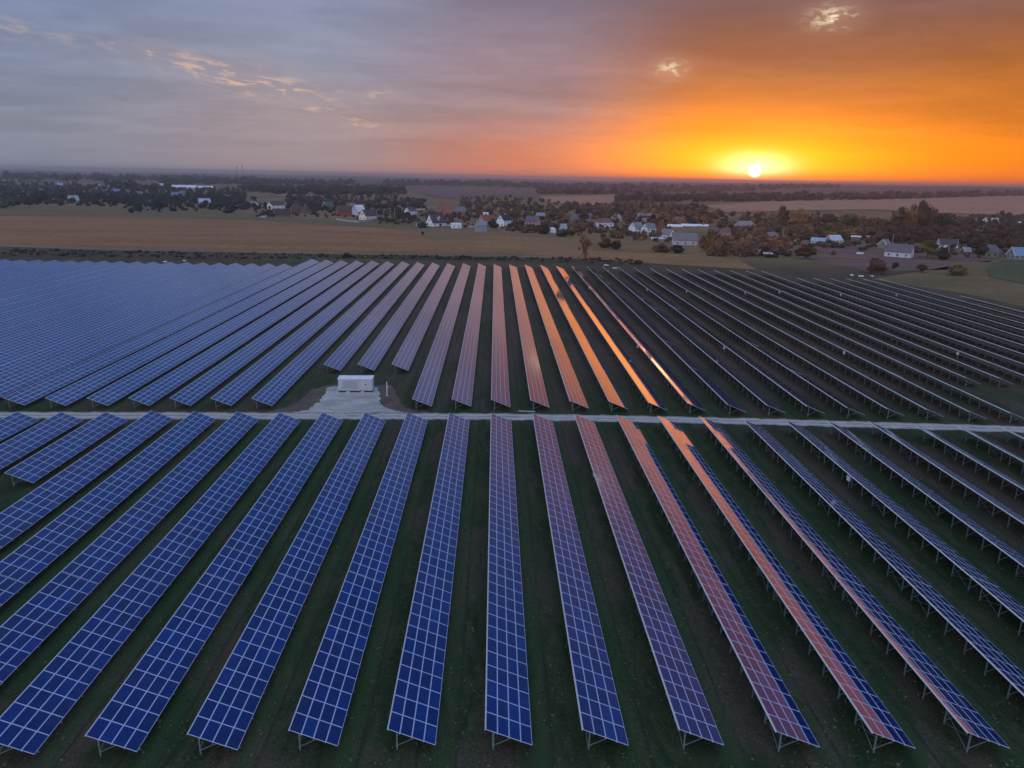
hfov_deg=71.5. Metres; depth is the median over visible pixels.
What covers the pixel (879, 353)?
solar bank
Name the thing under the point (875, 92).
sky
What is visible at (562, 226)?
shed
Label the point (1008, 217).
wood
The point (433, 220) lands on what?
house
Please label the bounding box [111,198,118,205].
tree
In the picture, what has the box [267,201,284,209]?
house
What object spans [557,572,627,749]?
solar table
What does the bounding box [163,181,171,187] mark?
tree
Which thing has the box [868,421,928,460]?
solar table
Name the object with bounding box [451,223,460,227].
shed
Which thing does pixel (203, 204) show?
garden shrubs
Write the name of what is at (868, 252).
ploughed field
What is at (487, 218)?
house
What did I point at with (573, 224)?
wood
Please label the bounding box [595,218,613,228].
house
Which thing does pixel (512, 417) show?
road
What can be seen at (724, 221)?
garden shrubs
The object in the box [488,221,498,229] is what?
tree
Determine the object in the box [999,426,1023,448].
solar table
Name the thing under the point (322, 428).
solar table
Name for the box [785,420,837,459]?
solar table
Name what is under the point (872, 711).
solar table
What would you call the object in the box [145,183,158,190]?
tree
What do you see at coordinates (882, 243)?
house
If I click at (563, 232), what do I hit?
bush
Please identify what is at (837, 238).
shed
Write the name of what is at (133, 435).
solar table
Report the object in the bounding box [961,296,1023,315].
solar bank
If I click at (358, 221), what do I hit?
garden wall
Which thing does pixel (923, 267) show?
tree
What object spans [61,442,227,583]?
solar table
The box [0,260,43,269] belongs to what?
solar bank
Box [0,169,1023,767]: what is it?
ground
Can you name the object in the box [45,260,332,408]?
solar bank
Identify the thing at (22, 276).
solar bank
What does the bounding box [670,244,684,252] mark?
bush
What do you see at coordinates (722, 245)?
wood
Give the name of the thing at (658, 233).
poplar tree
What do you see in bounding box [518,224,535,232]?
bush
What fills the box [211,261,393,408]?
solar bank
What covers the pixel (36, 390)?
solar bank
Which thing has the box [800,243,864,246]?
garden fence
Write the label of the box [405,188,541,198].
ploughed field
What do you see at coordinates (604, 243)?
bush
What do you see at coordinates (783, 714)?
solar table
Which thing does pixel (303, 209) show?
house
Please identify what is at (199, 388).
solar bank
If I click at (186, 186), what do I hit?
shed
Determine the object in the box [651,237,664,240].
shed
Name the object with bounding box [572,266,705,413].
solar bank
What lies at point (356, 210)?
house
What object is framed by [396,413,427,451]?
solar table
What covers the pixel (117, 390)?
solar bank
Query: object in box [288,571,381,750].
solar table
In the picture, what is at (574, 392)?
solar bank
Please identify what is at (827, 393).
solar bank
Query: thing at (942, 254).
bush
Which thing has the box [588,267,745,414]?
solar bank
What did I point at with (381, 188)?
wood
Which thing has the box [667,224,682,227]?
greenhouse
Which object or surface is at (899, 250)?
house
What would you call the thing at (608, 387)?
solar bank
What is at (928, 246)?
tree
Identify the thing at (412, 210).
house
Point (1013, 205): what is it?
field
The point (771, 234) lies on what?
house
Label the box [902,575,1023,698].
solar table
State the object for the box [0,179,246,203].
wood
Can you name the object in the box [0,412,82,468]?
solar table
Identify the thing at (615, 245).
bush
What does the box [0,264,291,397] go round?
solar bank
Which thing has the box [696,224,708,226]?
greenhouse
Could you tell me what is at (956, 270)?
bush
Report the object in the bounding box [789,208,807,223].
tree
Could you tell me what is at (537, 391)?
solar bank
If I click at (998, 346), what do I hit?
solar bank
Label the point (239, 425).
solar table
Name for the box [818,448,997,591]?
solar table
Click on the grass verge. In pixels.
(99, 211)
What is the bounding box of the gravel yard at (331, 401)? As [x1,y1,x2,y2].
[293,386,405,412]
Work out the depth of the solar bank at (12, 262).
333.06 m
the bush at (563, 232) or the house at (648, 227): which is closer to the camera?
the bush at (563, 232)
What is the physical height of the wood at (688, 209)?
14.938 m
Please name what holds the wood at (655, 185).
on the ground at (552, 747)
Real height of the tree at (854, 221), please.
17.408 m
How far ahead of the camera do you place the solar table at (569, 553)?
93.86 m
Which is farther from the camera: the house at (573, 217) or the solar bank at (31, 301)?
the house at (573, 217)
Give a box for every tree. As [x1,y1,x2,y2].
[5,196,17,205]
[21,195,34,207]
[33,192,47,201]
[103,178,109,184]
[109,180,124,188]
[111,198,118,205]
[122,180,137,188]
[135,203,142,211]
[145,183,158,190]
[153,200,164,208]
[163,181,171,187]
[475,208,481,216]
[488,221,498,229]
[577,234,592,256]
[656,224,662,236]
[698,234,712,249]
[778,204,790,220]
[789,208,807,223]
[798,244,816,258]
[820,213,838,224]
[840,214,863,226]
[889,206,908,225]
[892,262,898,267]
[902,205,918,223]
[910,199,935,224]
[916,264,928,271]
[920,239,942,256]
[928,207,943,225]
[938,213,952,228]
[975,244,989,256]
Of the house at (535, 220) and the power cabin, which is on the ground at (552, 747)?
the house at (535, 220)
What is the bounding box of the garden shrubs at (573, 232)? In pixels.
[377,207,671,241]
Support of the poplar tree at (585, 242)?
on the meadow
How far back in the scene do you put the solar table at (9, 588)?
77.01 m
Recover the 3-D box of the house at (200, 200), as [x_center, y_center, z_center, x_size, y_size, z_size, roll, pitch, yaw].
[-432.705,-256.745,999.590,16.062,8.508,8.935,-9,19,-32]
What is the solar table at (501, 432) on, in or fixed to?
on the ground at (552, 747)
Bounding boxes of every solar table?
[0,412,38,440]
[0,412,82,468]
[0,441,130,548]
[0,442,178,583]
[0,572,97,684]
[0,574,167,753]
[0,575,25,606]
[4,412,126,486]
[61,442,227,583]
[84,573,239,755]
[107,410,172,450]
[132,444,274,585]
[155,411,215,450]
[187,572,311,754]
[204,411,257,450]
[205,443,322,584]
[251,413,299,452]
[277,444,370,584]
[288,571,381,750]
[300,413,342,452]
[348,413,384,452]
[348,443,418,582]
[387,571,452,749]
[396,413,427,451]
[418,443,465,582]
[443,413,469,452]
[485,571,532,749]
[488,444,521,582]
[490,413,513,452]
[533,414,559,452]
[537,444,590,583]
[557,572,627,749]
[574,414,606,456]
[584,445,658,587]
[616,415,653,457]
[627,572,723,749]
[631,446,727,589]
[658,416,699,458]
[678,446,796,590]
[696,573,819,751]
[699,416,746,458]
[725,447,863,590]
[743,420,791,459]
[765,575,915,752]
[771,447,931,590]
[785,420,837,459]
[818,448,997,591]
[827,421,882,460]
[834,575,1008,752]
[864,448,1023,576]
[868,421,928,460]
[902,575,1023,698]
[910,449,1023,538]
[915,425,975,460]
[955,449,1023,498]
[957,425,1016,461]
[969,576,1023,635]
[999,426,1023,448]
[1001,449,1023,473]
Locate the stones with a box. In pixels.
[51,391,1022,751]
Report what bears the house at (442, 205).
on the ground at (552, 747)
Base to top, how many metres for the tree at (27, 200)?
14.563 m
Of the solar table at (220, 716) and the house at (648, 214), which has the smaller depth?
the solar table at (220, 716)
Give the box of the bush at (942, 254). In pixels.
[935,249,950,259]
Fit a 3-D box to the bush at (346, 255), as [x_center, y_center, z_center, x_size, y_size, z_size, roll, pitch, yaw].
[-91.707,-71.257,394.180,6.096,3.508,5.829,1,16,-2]
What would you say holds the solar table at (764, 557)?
on the ground at (552, 747)
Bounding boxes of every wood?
[0,170,256,180]
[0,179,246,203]
[123,201,266,211]
[158,175,355,185]
[241,182,406,194]
[284,193,425,208]
[285,202,410,215]
[383,178,512,185]
[393,210,558,231]
[459,195,615,219]
[501,180,840,189]
[535,219,667,240]
[536,186,756,194]
[593,198,708,223]
[614,189,1023,201]
[706,224,795,256]
[755,211,887,239]
[867,219,1023,247]
[947,212,1023,226]
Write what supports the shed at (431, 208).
on the ground at (552, 747)
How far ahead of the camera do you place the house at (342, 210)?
792.62 m
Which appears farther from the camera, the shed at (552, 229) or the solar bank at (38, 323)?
the shed at (552, 229)
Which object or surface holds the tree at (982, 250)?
on the ground at (552, 747)
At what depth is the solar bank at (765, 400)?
189.66 m
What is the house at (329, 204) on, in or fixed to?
on the ground at (552, 747)
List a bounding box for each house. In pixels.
[198,198,210,203]
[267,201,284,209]
[275,208,290,216]
[289,202,301,213]
[299,206,310,213]
[322,201,333,208]
[335,205,352,215]
[352,205,364,216]
[359,209,376,219]
[404,207,416,214]
[425,214,446,226]
[439,202,450,209]
[442,207,453,214]
[453,206,467,215]
[478,214,496,223]
[497,213,512,226]
[524,215,540,225]
[536,213,545,217]
[569,214,579,223]
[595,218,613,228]
[610,214,622,220]
[628,222,642,232]
[637,213,651,216]
[641,223,655,234]
[659,228,674,237]
[672,232,697,245]
[718,227,731,235]
[733,221,754,227]
[767,231,778,236]
[877,239,889,248]
[884,243,914,257]
[936,239,958,247]
[960,247,971,253]
[979,244,1001,256]
[1005,247,1023,259]
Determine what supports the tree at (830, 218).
on the ground at (552, 747)
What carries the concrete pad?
on the gravel yard at (331, 401)
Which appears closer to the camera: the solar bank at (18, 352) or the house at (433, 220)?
the solar bank at (18, 352)
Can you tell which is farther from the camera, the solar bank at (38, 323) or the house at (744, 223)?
the house at (744, 223)
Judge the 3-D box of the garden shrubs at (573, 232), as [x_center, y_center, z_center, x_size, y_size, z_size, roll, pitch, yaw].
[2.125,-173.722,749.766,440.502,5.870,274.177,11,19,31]
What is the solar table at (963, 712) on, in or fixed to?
on the ground at (552, 747)
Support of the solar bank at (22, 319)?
on the ground at (552, 747)
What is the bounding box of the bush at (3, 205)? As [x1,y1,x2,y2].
[0,202,9,207]
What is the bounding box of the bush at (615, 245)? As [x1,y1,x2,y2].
[610,240,621,248]
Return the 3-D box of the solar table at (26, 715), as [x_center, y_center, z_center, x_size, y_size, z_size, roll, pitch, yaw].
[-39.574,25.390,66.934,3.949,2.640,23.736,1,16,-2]
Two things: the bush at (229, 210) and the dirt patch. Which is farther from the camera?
the bush at (229, 210)
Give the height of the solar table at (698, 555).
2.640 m
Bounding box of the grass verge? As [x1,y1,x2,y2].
[0,206,356,223]
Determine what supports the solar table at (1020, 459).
on the ground at (552, 747)
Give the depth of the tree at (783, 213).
762.41 m
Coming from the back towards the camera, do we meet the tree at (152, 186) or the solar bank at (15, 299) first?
the tree at (152, 186)
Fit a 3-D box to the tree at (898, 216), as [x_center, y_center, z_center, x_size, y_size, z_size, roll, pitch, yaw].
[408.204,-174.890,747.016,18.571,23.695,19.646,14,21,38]
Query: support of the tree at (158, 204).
on the grass verge
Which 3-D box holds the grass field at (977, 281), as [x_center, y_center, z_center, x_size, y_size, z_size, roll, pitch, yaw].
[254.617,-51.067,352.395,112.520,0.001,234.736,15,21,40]
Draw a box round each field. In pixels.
[0,216,519,253]
[268,194,312,196]
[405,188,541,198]
[539,195,614,204]
[707,196,1023,214]
[816,245,1002,261]
[873,260,1023,306]
[986,259,1023,283]
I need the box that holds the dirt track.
[0,244,577,258]
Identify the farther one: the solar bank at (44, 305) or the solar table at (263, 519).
the solar bank at (44, 305)
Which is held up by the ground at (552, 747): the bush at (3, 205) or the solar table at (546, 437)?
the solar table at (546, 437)
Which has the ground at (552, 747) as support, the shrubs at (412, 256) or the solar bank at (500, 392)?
the solar bank at (500, 392)
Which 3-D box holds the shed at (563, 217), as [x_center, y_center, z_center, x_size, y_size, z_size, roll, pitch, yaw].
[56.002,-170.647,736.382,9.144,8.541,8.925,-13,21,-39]
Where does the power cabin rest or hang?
on the concrete pad
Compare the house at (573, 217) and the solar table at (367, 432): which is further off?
the house at (573, 217)
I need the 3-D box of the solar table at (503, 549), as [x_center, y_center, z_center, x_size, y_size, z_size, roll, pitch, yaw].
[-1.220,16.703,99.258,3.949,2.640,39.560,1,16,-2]
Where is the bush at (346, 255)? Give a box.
[342,253,351,257]
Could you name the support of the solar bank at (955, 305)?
on the ground at (552, 747)
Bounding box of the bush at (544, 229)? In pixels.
[539,225,549,233]
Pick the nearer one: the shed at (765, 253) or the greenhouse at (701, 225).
the shed at (765, 253)
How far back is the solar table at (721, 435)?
125.42 m
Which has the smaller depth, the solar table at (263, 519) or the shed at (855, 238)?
the solar table at (263, 519)
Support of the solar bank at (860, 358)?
on the ground at (552, 747)
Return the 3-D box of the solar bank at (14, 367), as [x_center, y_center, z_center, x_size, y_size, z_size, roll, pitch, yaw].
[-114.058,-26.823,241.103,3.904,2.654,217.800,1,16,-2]
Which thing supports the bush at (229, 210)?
on the grass verge
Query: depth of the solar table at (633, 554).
94.08 m
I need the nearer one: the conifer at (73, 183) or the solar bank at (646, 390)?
the solar bank at (646, 390)
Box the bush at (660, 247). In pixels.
[651,243,670,251]
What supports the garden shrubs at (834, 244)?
on the ground at (552, 747)
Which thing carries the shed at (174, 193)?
on the ground at (552, 747)
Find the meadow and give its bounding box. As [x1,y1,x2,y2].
[436,235,756,269]
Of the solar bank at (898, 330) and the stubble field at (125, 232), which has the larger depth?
the stubble field at (125, 232)
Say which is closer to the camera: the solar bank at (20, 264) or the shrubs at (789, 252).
the solar bank at (20, 264)
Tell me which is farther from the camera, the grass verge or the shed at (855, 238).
the grass verge
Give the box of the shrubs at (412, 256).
[0,248,634,263]
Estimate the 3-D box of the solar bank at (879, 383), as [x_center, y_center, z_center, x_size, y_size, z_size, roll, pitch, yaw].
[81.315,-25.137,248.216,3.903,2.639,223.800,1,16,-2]
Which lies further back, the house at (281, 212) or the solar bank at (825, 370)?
the house at (281, 212)
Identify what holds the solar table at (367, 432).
on the ground at (552, 747)
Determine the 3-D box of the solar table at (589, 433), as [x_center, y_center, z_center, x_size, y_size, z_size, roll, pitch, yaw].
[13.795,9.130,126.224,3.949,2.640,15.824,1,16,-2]
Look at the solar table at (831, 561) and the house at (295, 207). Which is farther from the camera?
the house at (295, 207)
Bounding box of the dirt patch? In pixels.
[266,385,428,412]
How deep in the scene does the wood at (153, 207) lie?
882.66 m
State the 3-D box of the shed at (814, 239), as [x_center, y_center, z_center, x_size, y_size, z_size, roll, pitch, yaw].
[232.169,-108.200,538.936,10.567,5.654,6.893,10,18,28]
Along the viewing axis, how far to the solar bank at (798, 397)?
185.29 m
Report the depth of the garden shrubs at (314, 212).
781.32 m
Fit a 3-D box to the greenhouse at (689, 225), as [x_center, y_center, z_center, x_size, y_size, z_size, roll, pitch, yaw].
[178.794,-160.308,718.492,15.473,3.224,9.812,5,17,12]
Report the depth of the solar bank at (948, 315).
251.49 m
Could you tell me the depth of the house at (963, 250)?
484.34 m
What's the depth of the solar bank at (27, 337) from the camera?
222.86 m
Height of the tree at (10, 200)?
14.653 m
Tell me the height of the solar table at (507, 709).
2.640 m
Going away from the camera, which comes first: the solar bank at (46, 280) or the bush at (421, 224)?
the solar bank at (46, 280)
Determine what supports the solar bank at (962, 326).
on the ground at (552, 747)
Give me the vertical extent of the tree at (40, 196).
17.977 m
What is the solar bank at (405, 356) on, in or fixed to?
on the ground at (552, 747)
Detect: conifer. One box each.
[72,176,79,187]
[267,206,274,217]
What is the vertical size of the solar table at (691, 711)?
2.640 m
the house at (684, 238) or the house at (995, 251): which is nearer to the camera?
the house at (995, 251)
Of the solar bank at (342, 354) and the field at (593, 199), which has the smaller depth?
the solar bank at (342, 354)
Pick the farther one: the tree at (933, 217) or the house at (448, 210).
the house at (448, 210)
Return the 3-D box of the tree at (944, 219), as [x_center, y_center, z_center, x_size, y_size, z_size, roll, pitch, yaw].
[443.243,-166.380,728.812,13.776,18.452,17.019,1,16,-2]
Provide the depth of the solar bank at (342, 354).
212.28 m
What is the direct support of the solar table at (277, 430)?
on the ground at (552, 747)
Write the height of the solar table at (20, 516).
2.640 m
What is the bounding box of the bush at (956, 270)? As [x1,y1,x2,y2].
[947,264,968,275]
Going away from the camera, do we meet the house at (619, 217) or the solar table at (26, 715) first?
the solar table at (26, 715)
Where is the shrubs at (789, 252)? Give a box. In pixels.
[763,248,816,257]
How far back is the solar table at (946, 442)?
124.76 m
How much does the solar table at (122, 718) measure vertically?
2.640 m
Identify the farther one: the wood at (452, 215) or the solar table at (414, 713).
the wood at (452, 215)
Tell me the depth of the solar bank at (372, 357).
212.50 m
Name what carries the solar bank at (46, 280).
on the ground at (552, 747)
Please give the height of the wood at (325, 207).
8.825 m
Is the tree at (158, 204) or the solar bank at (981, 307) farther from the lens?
the tree at (158, 204)
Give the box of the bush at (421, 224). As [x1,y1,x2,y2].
[417,222,429,227]
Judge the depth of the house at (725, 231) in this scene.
587.04 m
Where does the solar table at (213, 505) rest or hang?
on the ground at (552, 747)
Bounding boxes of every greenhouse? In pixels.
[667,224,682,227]
[681,224,696,226]
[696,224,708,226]
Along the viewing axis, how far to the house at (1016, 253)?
456.65 m
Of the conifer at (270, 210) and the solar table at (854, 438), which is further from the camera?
the conifer at (270, 210)
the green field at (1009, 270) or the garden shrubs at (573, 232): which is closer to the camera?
the green field at (1009, 270)
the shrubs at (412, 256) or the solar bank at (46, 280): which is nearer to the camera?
the solar bank at (46, 280)
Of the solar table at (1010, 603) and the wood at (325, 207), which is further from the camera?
the wood at (325, 207)
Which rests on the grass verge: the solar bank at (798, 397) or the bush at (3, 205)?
the bush at (3, 205)
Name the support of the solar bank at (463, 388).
on the ground at (552, 747)
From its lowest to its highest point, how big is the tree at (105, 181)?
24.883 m
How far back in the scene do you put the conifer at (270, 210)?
731.08 m
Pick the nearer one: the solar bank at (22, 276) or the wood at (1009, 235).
the solar bank at (22, 276)
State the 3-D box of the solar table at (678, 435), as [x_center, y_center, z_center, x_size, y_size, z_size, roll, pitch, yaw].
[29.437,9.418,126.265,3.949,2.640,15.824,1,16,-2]
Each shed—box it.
[67,195,79,200]
[171,192,183,195]
[172,185,195,188]
[427,207,435,211]
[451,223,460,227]
[474,221,487,231]
[550,227,555,232]
[559,224,566,229]
[560,215,569,222]
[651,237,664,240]
[763,252,772,257]
[810,237,825,242]
[826,235,843,242]
[851,235,860,240]
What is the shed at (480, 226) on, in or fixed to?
on the ground at (552, 747)
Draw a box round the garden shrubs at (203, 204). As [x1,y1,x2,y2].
[0,194,256,210]
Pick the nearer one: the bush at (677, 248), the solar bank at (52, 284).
the solar bank at (52, 284)
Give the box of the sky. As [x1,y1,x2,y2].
[0,0,1023,186]
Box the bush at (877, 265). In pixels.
[866,258,892,273]
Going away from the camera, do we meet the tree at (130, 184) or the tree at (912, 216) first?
the tree at (912, 216)
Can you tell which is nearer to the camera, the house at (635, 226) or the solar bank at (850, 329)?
the solar bank at (850, 329)
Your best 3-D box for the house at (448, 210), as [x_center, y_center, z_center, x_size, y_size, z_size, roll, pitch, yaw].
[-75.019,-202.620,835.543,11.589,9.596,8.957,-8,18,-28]
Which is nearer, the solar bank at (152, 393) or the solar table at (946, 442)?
the solar table at (946, 442)
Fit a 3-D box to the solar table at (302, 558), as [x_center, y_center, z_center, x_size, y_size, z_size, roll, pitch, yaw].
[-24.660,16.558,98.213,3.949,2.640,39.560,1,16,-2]
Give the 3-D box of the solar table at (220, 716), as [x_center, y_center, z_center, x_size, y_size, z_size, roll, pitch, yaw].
[-23.949,25.459,67.725,3.949,2.640,23.736,1,16,-2]
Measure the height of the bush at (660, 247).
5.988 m
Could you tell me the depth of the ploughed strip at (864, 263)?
419.75 m
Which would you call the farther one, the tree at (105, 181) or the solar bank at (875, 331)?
the tree at (105, 181)
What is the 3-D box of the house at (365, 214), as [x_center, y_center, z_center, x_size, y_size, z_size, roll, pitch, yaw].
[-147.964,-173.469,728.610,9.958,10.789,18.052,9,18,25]
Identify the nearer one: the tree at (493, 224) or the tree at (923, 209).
the tree at (493, 224)
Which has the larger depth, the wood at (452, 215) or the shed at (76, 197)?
the shed at (76, 197)
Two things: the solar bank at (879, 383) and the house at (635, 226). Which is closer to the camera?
the solar bank at (879, 383)
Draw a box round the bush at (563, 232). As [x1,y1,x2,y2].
[556,228,570,236]
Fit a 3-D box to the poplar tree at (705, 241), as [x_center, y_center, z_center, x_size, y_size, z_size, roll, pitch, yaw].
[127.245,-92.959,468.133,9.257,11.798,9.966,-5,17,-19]
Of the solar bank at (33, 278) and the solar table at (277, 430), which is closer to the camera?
the solar table at (277, 430)
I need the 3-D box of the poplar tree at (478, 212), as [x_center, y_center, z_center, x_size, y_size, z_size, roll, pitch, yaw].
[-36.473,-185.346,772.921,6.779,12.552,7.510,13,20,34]
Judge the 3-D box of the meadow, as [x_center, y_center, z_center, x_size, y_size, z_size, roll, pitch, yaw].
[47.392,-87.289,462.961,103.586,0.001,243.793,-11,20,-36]
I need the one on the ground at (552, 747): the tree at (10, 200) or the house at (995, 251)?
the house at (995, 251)
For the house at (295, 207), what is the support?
on the ground at (552, 747)
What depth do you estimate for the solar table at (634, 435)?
125.25 m
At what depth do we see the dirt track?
417.98 m
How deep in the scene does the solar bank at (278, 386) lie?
183.75 m
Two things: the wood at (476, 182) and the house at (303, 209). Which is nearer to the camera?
the house at (303, 209)
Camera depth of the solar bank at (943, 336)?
227.05 m
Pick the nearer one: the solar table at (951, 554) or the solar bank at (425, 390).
the solar table at (951, 554)
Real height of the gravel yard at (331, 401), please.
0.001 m
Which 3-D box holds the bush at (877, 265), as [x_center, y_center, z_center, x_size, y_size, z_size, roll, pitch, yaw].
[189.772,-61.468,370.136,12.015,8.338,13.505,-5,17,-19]
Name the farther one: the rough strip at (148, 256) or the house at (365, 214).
the house at (365, 214)
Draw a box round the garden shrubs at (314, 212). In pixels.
[255,205,399,219]
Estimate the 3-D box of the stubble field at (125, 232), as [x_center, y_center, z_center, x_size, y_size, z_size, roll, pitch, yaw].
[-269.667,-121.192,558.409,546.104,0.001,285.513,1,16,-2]
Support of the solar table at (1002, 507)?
on the ground at (552, 747)
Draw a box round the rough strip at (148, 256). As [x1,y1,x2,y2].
[0,247,741,270]
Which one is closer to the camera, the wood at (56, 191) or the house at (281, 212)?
the house at (281, 212)
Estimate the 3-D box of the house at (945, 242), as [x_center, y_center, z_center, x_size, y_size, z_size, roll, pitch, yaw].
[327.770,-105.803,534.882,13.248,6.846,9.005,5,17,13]
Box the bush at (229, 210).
[222,207,235,212]
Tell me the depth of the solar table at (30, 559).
91.95 m
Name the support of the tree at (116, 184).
on the ground at (552, 747)
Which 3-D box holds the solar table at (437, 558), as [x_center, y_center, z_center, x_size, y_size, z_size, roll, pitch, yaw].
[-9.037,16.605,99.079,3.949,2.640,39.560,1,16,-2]
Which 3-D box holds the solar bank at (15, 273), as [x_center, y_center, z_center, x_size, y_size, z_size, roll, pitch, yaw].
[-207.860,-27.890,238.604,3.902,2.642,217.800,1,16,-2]
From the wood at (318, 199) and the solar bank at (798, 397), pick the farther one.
the wood at (318, 199)
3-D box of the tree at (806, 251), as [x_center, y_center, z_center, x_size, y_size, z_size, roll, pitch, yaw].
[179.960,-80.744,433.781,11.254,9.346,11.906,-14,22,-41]
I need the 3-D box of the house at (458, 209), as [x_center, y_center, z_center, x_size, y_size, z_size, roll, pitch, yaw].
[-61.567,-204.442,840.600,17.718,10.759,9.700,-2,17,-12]
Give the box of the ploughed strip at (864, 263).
[801,256,951,270]
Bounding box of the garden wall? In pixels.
[336,216,388,221]
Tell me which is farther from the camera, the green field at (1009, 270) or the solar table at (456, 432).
the green field at (1009, 270)
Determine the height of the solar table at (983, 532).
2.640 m
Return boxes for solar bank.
[0,259,26,266]
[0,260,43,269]
[0,260,60,273]
[0,260,77,278]
[0,261,93,282]
[0,261,109,287]
[0,261,127,293]
[0,261,142,299]
[0,262,159,305]
[0,262,176,313]
[0,262,192,321]
[0,262,209,330]
[0,263,226,340]
[0,263,242,352]
[0,263,259,365]
[0,263,275,380]
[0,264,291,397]
[3,259,318,408]
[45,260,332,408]
[87,260,347,408]
[128,260,363,408]
[170,261,378,408]
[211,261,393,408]
[252,262,409,408]
[323,262,423,373]
[357,263,439,373]
[391,263,454,371]
[412,263,469,409]
[452,263,485,409]
[491,264,509,409]
[509,264,548,410]
[525,265,588,411]
[540,265,627,411]
[556,266,666,412]
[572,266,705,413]
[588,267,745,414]
[603,267,784,415]
[618,267,824,416]
[635,268,863,417]
[650,268,902,418]
[667,269,943,419]
[682,269,985,421]
[699,271,1023,423]
[714,270,979,386]
[730,270,1011,386]
[747,271,1023,382]
[762,271,1023,369]
[798,278,1023,360]
[814,278,1023,350]
[830,278,1023,343]
[846,278,1023,336]
[865,279,1023,327]
[880,279,1023,322]
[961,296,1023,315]
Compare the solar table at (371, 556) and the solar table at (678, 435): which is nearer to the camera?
the solar table at (371, 556)
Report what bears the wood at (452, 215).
on the ground at (552, 747)
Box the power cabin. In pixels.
[337,375,373,391]
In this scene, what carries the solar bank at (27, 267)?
on the ground at (552, 747)
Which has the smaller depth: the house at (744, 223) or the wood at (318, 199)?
the house at (744, 223)
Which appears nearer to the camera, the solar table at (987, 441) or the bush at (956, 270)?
the solar table at (987, 441)
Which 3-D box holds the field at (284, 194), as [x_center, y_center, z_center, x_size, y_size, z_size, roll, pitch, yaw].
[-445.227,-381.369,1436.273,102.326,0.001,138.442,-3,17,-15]
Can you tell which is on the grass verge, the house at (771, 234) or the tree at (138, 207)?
the tree at (138, 207)
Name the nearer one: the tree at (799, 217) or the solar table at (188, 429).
the solar table at (188, 429)
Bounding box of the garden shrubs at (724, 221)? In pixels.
[613,208,759,227]
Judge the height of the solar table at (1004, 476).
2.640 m
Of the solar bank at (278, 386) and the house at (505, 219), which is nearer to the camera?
the solar bank at (278, 386)
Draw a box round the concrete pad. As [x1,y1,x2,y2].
[334,388,377,393]
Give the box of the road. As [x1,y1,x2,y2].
[0,411,1023,432]
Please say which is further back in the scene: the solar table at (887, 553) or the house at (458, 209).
the house at (458, 209)
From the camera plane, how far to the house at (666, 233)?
556.73 m
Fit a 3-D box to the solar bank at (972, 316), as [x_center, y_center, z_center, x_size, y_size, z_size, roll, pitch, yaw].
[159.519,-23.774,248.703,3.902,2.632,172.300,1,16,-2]
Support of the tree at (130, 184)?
on the ground at (552, 747)
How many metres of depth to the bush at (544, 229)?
585.58 m
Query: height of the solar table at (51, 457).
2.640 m
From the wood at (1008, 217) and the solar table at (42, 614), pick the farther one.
the wood at (1008, 217)
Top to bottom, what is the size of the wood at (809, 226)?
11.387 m
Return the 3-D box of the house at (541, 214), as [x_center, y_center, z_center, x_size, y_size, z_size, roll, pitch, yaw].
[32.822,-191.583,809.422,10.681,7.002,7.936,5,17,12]
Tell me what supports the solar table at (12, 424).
on the ground at (552, 747)
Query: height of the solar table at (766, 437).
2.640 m
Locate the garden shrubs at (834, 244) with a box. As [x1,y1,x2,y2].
[763,232,1009,256]
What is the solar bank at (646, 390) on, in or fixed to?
on the ground at (552, 747)
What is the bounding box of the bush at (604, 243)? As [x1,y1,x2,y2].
[598,237,611,247]

